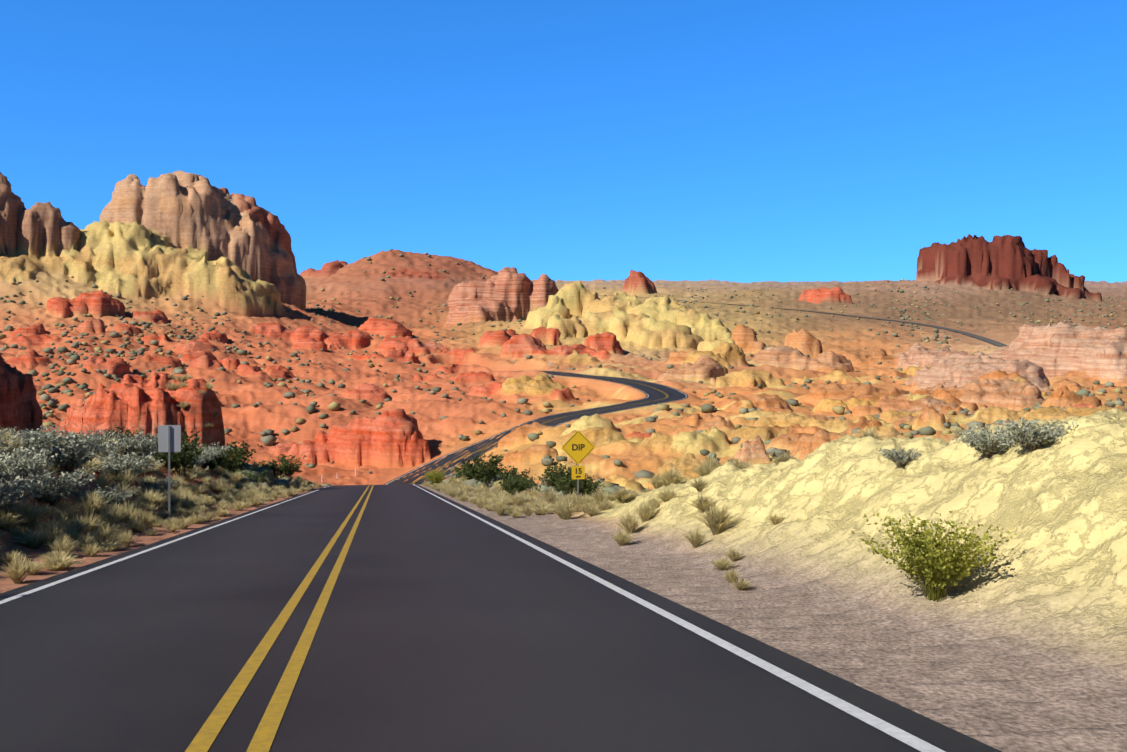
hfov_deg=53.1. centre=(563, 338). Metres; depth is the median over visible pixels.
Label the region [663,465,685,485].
grass clump
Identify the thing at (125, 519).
grass clump
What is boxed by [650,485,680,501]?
grass clump
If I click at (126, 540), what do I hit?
grass clump
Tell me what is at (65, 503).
grass clump
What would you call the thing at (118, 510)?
grass clump
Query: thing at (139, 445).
sage bush
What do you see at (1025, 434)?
shrub
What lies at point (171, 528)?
grass clump
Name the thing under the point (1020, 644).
terrain ground
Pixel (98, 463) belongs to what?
grass clump
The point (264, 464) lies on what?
creosote bush
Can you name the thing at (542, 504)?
grass clump
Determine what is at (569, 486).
creosote bush
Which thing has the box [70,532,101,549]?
grass clump
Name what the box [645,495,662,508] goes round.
shrub
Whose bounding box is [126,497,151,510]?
grass clump
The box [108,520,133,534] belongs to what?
grass clump
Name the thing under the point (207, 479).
grass clump
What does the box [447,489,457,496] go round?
grass clump
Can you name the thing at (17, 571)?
grass clump
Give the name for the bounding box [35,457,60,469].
grass clump
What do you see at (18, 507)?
grass clump
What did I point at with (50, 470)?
grass clump
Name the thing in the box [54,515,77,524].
grass clump
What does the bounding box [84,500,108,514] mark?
grass clump
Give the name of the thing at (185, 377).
grass clump
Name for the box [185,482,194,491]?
grass clump
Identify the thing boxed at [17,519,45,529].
grass clump
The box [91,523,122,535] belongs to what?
grass clump
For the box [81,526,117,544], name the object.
grass clump
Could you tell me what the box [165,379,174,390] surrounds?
grass clump
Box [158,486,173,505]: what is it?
grass clump
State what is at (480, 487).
grass clump
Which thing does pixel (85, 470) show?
grass clump
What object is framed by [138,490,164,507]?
grass clump
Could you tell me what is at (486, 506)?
grass clump
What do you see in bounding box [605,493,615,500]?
grass clump
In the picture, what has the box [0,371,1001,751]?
road
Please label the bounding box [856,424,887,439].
grass clump
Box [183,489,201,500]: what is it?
grass clump
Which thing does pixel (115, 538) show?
grass clump
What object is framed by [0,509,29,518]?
grass clump
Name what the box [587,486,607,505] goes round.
grass clump
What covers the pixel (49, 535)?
grass clump
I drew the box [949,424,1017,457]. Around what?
shrub
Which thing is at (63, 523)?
grass clump
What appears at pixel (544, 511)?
grass clump
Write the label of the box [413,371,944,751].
white road line
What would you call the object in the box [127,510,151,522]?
grass clump
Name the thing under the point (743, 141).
sky
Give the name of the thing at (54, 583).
white road line
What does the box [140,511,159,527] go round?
grass clump
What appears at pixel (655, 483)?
grass clump
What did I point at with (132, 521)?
grass clump
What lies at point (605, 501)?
grass clump
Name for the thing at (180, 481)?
grass clump
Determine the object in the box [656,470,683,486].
grass clump
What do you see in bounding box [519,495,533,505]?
grass clump
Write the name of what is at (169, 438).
sign back
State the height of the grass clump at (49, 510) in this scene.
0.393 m
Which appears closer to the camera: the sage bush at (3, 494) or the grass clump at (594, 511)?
the sage bush at (3, 494)
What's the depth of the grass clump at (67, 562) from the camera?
16.40 m
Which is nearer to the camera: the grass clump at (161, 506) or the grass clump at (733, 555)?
the grass clump at (733, 555)
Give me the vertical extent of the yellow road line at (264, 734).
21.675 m
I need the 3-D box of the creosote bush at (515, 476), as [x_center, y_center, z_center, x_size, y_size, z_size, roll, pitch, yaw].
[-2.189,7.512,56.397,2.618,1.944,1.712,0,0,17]
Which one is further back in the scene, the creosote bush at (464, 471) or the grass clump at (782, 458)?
the creosote bush at (464, 471)
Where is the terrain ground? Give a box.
[0,170,1126,751]
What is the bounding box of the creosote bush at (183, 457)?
[147,428,210,477]
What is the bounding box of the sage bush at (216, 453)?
[186,441,233,468]
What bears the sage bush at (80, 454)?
on the terrain ground
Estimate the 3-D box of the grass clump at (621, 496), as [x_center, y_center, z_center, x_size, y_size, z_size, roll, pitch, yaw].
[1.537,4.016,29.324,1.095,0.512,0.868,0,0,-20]
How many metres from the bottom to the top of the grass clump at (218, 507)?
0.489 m
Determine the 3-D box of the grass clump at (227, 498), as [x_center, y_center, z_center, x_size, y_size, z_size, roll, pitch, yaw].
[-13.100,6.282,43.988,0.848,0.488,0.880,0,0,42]
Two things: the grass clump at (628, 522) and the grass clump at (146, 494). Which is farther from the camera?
the grass clump at (146, 494)
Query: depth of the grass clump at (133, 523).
26.13 m
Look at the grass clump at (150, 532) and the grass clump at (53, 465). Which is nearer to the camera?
the grass clump at (150, 532)
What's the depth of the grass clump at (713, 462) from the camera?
25.76 m
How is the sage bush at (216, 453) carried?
on the terrain ground
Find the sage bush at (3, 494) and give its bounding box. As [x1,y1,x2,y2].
[0,471,34,501]
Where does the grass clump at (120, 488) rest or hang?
on the terrain ground
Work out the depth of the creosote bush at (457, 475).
81.81 m
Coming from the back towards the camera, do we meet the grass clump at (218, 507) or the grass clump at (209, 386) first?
the grass clump at (209, 386)
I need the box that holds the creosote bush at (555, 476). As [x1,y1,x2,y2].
[544,466,573,491]
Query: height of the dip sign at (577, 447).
3.349 m
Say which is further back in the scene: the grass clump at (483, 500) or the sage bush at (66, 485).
the grass clump at (483, 500)
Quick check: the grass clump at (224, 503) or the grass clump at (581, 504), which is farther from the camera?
the grass clump at (224, 503)
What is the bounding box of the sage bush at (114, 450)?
[94,439,128,461]
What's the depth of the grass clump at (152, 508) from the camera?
31.60 m
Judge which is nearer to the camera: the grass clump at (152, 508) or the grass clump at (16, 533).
the grass clump at (16, 533)
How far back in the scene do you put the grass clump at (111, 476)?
33.13 m
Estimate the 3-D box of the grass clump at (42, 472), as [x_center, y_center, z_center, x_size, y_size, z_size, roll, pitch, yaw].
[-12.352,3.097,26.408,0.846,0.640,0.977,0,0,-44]
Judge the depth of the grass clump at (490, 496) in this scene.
41.23 m
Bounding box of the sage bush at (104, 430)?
[59,429,115,445]
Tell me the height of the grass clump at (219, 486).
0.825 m
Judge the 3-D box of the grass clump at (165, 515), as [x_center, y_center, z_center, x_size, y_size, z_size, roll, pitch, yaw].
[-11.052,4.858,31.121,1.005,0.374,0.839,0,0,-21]
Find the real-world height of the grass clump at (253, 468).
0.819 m
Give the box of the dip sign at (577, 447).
[561,431,594,497]
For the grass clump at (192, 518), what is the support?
on the terrain ground
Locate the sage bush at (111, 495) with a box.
[75,484,141,505]
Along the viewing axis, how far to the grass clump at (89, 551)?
18.88 m
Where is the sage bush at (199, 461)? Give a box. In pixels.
[190,455,208,466]
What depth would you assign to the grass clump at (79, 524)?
22.93 m
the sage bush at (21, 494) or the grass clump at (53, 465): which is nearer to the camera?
the sage bush at (21, 494)
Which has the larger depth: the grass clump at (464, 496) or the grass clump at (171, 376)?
the grass clump at (171, 376)
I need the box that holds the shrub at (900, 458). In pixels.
[873,446,921,466]
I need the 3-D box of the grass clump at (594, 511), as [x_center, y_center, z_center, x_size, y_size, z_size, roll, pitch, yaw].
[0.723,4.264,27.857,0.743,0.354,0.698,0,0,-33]
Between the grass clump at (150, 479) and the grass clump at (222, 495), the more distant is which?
the grass clump at (222, 495)
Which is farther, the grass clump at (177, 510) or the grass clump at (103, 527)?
the grass clump at (177, 510)
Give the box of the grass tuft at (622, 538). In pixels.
[606,526,639,545]
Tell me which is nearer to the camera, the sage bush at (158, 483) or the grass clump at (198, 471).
the sage bush at (158, 483)
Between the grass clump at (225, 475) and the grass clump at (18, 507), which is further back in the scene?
the grass clump at (225, 475)
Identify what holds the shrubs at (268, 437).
on the terrain ground
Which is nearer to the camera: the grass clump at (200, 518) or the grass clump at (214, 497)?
the grass clump at (200, 518)
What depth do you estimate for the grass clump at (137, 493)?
32.71 m
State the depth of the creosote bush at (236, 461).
70.43 m
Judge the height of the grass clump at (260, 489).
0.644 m
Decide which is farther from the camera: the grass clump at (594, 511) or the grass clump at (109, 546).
the grass clump at (594, 511)
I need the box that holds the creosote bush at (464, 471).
[455,462,488,479]
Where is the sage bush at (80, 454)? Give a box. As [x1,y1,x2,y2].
[26,429,122,474]
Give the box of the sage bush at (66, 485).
[19,467,95,506]
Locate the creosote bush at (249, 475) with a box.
[228,467,268,483]
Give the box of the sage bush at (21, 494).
[0,474,51,509]
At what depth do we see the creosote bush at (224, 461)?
55.80 m
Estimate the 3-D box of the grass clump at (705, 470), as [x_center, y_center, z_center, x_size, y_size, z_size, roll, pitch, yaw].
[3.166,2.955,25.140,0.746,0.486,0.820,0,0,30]
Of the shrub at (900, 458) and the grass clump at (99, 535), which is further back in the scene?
the grass clump at (99, 535)
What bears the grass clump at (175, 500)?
on the terrain ground
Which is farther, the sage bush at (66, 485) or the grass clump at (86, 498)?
the grass clump at (86, 498)
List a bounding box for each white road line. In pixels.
[0,375,648,603]
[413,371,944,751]
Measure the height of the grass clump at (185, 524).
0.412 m
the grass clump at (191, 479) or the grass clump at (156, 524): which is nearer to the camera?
the grass clump at (156, 524)
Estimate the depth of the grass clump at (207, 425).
69.77 m
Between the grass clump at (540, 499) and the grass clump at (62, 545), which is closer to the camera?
the grass clump at (62, 545)
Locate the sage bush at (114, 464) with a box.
[83,449,162,480]
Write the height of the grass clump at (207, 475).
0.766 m
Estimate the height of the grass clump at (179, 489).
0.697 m
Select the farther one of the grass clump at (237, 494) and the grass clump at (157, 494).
the grass clump at (237, 494)
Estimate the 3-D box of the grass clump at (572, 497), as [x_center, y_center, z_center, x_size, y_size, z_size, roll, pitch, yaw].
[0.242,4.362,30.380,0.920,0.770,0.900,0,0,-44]
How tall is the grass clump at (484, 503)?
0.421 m
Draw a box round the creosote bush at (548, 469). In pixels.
[535,459,576,486]
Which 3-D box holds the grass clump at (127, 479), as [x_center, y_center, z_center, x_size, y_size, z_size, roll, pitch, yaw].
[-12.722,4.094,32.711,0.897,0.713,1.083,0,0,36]
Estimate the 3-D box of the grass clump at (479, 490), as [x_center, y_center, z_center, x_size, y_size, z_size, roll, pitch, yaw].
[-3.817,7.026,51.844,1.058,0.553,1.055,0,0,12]
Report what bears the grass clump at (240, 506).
on the terrain ground
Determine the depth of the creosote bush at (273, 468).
75.83 m
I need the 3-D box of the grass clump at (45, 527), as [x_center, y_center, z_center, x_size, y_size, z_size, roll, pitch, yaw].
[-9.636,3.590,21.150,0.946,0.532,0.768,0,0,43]
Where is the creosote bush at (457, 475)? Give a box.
[449,462,486,478]
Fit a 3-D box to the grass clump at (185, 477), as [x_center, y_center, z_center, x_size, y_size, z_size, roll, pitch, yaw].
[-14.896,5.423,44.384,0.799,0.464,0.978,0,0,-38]
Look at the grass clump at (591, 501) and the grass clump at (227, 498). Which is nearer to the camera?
the grass clump at (591, 501)
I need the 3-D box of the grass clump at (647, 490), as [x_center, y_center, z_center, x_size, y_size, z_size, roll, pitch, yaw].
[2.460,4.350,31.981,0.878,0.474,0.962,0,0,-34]
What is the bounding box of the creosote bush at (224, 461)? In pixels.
[204,447,233,470]
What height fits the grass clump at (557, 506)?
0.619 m
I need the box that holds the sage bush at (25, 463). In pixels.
[0,444,63,487]
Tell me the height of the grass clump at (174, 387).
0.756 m
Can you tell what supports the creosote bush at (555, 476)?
on the terrain ground
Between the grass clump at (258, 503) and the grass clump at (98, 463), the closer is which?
the grass clump at (98, 463)
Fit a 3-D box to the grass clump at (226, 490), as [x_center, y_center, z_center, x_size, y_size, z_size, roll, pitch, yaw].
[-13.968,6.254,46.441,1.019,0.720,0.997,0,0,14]
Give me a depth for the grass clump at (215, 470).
55.33 m
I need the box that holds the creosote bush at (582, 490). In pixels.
[554,477,603,496]
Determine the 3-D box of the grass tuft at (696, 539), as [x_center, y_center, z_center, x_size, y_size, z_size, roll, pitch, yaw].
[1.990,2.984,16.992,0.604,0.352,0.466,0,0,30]
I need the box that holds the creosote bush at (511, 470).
[495,466,532,481]
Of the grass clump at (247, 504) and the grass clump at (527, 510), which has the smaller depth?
the grass clump at (527, 510)
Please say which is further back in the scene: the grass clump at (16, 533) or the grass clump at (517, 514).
the grass clump at (517, 514)
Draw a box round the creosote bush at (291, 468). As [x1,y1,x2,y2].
[269,453,305,477]
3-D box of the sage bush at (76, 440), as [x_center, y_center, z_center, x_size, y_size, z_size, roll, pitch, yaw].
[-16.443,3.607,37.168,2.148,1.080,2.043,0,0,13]
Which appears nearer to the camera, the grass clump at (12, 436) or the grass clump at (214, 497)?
the grass clump at (12, 436)
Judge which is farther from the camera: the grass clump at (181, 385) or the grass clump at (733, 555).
the grass clump at (181, 385)
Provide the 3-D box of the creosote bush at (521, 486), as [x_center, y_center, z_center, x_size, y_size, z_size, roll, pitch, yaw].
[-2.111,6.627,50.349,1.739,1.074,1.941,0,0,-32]
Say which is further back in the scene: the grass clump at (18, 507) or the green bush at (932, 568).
the grass clump at (18, 507)
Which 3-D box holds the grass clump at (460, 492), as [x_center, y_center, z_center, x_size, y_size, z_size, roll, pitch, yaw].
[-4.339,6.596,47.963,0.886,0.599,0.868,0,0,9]
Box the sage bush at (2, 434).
[0,427,30,453]
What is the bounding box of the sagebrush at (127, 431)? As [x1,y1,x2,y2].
[101,425,149,438]
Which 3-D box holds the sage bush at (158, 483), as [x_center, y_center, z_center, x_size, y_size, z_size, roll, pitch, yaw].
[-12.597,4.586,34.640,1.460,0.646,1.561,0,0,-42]
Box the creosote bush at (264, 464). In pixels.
[255,459,284,473]
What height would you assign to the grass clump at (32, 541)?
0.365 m
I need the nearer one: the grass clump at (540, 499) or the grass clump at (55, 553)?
the grass clump at (55, 553)
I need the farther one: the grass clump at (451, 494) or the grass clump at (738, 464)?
the grass clump at (451, 494)
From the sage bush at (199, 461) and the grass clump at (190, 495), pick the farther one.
the sage bush at (199, 461)
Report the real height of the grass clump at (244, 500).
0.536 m
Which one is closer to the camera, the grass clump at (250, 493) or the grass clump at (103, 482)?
the grass clump at (103, 482)
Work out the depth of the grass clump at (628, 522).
21.58 m
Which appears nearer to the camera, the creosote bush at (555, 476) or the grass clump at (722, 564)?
the grass clump at (722, 564)
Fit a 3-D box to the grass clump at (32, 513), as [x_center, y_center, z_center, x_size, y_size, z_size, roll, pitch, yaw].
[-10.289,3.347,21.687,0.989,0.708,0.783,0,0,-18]
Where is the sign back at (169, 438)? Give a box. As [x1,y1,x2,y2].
[158,425,180,518]
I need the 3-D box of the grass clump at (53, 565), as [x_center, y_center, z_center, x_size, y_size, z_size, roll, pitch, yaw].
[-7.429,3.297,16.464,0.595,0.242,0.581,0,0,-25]
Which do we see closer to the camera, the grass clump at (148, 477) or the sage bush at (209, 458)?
the grass clump at (148, 477)
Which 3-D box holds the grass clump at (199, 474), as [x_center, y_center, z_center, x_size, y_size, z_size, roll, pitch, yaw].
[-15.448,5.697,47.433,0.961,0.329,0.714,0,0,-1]
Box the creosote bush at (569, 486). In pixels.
[554,473,605,495]
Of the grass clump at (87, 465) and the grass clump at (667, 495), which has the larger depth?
the grass clump at (87, 465)
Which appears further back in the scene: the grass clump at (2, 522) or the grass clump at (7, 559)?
the grass clump at (2, 522)
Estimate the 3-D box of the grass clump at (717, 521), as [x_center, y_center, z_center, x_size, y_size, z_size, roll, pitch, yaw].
[2.371,2.730,17.371,0.810,0.666,0.880,0,0,-28]
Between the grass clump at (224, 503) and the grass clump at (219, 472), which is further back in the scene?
the grass clump at (219, 472)
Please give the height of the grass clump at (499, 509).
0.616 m
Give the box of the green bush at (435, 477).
[423,468,445,484]
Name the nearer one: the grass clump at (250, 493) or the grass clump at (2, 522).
the grass clump at (2, 522)
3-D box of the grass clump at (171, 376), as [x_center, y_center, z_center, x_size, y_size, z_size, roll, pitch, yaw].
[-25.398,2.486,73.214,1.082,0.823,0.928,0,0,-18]
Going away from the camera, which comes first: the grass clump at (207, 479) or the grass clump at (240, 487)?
the grass clump at (207, 479)
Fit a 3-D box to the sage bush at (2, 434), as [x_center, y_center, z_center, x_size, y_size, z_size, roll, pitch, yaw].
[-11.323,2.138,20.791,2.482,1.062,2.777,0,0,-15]
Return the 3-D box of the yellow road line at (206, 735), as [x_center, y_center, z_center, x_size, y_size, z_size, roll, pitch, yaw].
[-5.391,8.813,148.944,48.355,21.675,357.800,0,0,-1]
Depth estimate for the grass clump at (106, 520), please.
25.98 m
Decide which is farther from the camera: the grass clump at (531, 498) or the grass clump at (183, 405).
the grass clump at (183, 405)
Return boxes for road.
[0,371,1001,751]
[643,297,1007,346]
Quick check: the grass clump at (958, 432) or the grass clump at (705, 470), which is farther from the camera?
the grass clump at (705, 470)
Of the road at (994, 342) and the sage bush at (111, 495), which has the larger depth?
the road at (994, 342)
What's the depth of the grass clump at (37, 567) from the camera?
15.79 m
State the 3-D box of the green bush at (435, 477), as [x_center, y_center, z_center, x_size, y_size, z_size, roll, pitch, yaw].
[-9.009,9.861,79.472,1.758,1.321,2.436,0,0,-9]
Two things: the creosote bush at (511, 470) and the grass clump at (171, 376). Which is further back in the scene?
the grass clump at (171, 376)
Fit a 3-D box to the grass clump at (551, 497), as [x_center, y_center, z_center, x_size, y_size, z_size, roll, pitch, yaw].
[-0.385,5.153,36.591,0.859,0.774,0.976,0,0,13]
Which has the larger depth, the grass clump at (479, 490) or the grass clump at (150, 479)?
the grass clump at (479, 490)
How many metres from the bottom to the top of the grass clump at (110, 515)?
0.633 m
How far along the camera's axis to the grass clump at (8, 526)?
20.43 m
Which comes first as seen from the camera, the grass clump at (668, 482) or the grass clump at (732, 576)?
the grass clump at (732, 576)
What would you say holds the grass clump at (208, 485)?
on the terrain ground
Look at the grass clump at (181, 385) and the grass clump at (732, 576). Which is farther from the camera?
the grass clump at (181, 385)
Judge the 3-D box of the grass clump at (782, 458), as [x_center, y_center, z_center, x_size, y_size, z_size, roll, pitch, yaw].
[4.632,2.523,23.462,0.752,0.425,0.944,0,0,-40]
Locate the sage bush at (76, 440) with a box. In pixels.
[61,432,102,445]
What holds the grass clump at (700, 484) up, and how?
on the terrain ground
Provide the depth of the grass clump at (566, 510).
27.73 m
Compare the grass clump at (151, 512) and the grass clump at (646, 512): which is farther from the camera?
the grass clump at (151, 512)
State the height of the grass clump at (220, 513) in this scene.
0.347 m
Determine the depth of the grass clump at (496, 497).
44.57 m
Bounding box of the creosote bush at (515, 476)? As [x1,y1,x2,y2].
[498,468,546,493]
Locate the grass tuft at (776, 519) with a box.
[763,511,785,524]
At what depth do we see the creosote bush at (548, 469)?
68.60 m
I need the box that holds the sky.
[0,0,1126,282]
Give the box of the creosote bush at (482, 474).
[461,451,503,488]
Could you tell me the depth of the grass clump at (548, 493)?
49.84 m
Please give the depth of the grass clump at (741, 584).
12.26 m
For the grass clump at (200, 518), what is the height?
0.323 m
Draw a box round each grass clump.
[0,437,14,454]
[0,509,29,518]
[0,509,30,531]
[0,517,13,525]
[0,551,24,564]
[0,552,40,583]
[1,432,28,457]
[4,430,21,446]
[7,500,31,513]
[7,525,38,537]
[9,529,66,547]
[10,499,52,527]
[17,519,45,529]
[25,559,51,574]
[29,516,68,535]
[30,521,69,550]
[31,457,52,479]
[33,553,84,570]
[34,503,58,517]
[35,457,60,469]
[40,549,75,561]
[41,465,64,477]
[41,518,80,533]
[41,557,74,570]
[45,532,79,554]
[51,505,86,520]
[53,498,84,511]
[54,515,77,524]
[60,526,86,542]
[65,504,91,518]
[68,514,91,533]
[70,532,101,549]
[75,460,103,471]
[75,490,107,504]
[77,490,107,516]
[78,466,95,476]
[78,512,105,534]
[79,542,102,556]
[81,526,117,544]
[82,458,105,467]
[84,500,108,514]
[89,471,114,492]
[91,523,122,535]
[92,503,122,525]
[92,513,121,525]
[92,539,125,550]
[97,502,133,525]
[99,435,130,452]
[107,472,120,480]
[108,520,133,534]
[109,481,140,501]
[109,531,132,541]
[112,467,139,489]
[115,540,128,549]
[116,528,141,546]
[119,500,146,523]
[123,515,147,526]
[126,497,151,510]
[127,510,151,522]
[127,516,145,531]
[131,483,144,498]
[134,490,161,503]
[135,520,149,532]
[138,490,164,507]
[139,475,167,483]
[139,477,154,484]
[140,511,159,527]
[142,488,167,505]
[142,528,158,535]
[144,501,158,511]
[144,505,157,520]
[146,462,160,473]
[147,518,167,527]
[156,508,177,520]
[157,504,172,509]
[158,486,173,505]
[159,518,182,527]
[162,524,181,532]
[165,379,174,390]
[166,492,184,506]
[166,506,185,514]
[168,371,175,379]
[169,383,179,389]
[170,489,188,502]
[171,476,189,491]
[171,514,195,529]
[174,380,191,387]
[175,486,186,495]
[176,398,189,409]
[178,495,204,509]
[180,373,193,380]
[181,471,192,481]
[182,506,198,517]
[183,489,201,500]
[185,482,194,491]
[187,514,199,523]
[188,473,196,480]
[190,465,209,474]
[190,513,207,523]
[192,471,204,477]
[192,483,206,495]
[194,509,205,515]
[195,492,214,502]
[198,477,212,482]
[199,469,210,478]
[202,480,214,488]
[203,511,214,519]
[204,382,213,389]
[204,422,212,428]
[204,497,216,508]
[208,501,227,511]
[209,493,219,500]
[210,465,223,472]
[211,476,231,492]
[212,468,227,475]
[212,508,225,516]
[218,483,233,493]
[218,492,230,498]
[220,472,232,479]
[220,493,235,503]
[220,498,229,508]
[226,489,246,500]
[230,471,247,482]
[233,502,246,510]
[235,481,243,491]
[239,495,248,503]
[244,487,258,497]
[244,500,253,507]
[249,461,258,470]
[249,495,262,506]
[255,485,267,492]
[287,489,294,496]
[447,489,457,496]
[453,488,469,496]
[459,493,469,500]
[465,495,474,503]
[470,487,487,492]
[474,483,490,491]
[476,496,493,504]
[481,491,495,500]
[481,497,491,507]
[481,504,491,510]
[488,485,501,492]
[489,497,508,515]
[492,492,509,499]
[504,505,519,513]
[507,492,523,506]
[509,509,523,517]
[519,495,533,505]
[520,504,536,515]
[522,493,538,503]
[527,486,542,498]
[530,502,554,509]
[531,505,553,514]
[535,496,549,504]
[539,487,558,497]
[542,489,563,503]
[546,496,577,518]
[554,498,578,519]
[562,490,585,512]
[566,495,586,511]
[577,500,594,513]
[579,492,588,503]
[580,494,596,505]
[580,504,605,516]
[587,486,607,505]
[593,502,609,510]
[595,501,614,509]
[598,499,613,503]
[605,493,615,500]
[608,485,639,502]
[612,505,646,533]
[632,499,660,522]
[634,485,653,493]
[646,470,665,488]
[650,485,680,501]
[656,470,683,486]
[660,466,686,483]
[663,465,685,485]
[680,492,718,512]
[688,476,709,491]
[689,500,744,535]
[695,462,714,475]
[698,454,722,469]
[705,555,739,569]
[722,455,749,468]
[722,568,741,582]
[724,546,745,561]
[729,578,754,589]
[769,451,799,463]
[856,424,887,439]
[943,423,980,440]
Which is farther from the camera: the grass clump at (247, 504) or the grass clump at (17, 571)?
the grass clump at (247, 504)
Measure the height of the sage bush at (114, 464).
0.990 m
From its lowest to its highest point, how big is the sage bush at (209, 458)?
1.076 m
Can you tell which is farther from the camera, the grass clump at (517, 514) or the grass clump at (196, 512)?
the grass clump at (196, 512)
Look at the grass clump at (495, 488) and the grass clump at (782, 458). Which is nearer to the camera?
the grass clump at (782, 458)
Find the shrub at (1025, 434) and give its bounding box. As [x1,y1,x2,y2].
[991,416,1077,451]
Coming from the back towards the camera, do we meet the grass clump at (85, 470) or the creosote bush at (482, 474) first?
the creosote bush at (482, 474)
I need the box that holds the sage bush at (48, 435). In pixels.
[3,424,77,458]
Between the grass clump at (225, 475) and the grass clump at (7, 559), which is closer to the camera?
the grass clump at (7, 559)
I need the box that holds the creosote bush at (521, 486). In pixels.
[496,474,534,495]
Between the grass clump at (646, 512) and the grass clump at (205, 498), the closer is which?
the grass clump at (646, 512)
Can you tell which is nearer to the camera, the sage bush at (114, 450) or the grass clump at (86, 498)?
the grass clump at (86, 498)
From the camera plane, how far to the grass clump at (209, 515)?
31.83 m
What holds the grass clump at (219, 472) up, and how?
on the terrain ground
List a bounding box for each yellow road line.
[185,374,666,751]
[246,373,667,751]
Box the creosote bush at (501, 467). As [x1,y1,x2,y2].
[487,462,506,475]
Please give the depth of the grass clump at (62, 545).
18.80 m
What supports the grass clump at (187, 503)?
on the terrain ground
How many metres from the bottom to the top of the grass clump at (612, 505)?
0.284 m
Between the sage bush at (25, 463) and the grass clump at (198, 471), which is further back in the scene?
the grass clump at (198, 471)
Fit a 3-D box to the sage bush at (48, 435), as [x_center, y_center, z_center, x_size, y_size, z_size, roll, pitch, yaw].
[-13.649,2.703,28.305,2.626,1.006,2.443,0,0,35]
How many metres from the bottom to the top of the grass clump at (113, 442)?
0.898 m
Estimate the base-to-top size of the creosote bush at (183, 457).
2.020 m
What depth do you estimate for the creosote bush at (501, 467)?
75.94 m
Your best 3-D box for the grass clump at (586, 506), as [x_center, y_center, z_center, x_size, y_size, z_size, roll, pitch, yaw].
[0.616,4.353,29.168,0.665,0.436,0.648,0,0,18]
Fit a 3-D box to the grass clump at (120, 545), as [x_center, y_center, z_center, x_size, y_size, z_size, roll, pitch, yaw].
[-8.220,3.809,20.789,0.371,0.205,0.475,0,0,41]
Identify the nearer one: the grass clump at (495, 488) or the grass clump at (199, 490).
the grass clump at (199, 490)
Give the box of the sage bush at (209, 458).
[192,447,215,465]
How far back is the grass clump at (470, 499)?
42.41 m
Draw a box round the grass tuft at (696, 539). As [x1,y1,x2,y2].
[683,526,707,547]
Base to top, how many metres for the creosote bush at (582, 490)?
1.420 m
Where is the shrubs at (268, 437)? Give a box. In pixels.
[0,249,1126,496]
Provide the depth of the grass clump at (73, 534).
21.77 m
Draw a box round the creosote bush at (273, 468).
[257,464,288,479]
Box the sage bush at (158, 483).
[134,476,180,491]
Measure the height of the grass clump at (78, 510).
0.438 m
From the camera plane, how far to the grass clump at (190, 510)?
31.14 m
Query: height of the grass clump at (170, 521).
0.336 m
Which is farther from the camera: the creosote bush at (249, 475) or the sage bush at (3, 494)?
the creosote bush at (249, 475)
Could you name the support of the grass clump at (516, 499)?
on the terrain ground
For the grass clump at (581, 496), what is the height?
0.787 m
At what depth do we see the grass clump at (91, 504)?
26.56 m
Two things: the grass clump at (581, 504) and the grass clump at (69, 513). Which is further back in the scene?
the grass clump at (581, 504)
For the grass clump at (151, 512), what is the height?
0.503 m
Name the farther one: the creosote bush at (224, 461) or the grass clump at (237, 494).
the creosote bush at (224, 461)
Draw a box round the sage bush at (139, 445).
[102,430,157,458]
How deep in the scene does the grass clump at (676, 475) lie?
26.23 m
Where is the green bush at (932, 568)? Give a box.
[851,510,1017,601]
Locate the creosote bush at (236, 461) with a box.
[216,440,261,472]
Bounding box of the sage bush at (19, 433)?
[1,427,32,437]
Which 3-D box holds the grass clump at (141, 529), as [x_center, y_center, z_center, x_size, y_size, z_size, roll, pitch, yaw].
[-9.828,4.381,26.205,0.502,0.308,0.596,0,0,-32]
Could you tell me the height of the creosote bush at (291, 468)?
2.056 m
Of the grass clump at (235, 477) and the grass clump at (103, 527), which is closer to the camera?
the grass clump at (103, 527)
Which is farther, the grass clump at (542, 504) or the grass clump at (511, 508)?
the grass clump at (511, 508)
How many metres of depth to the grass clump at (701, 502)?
20.55 m
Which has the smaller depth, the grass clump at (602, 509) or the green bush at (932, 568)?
the green bush at (932, 568)
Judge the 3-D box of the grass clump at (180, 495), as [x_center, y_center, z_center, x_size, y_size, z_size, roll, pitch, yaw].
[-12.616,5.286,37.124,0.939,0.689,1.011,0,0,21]
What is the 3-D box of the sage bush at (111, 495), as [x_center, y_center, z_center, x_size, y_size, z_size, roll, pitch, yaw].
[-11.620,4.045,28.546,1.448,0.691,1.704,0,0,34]
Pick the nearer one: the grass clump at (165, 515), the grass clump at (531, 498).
the grass clump at (165, 515)
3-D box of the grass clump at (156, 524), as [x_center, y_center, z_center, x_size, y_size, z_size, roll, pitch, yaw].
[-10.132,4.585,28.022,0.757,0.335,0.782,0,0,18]
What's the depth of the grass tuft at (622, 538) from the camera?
18.94 m
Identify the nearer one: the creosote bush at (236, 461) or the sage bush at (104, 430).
the sage bush at (104, 430)
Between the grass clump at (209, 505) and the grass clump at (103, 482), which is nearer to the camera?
the grass clump at (103, 482)
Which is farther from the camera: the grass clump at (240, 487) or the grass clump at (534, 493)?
the grass clump at (240, 487)
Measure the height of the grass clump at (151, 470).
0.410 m
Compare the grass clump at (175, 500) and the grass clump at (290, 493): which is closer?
the grass clump at (175, 500)
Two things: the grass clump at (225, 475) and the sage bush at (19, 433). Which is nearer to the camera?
the sage bush at (19, 433)

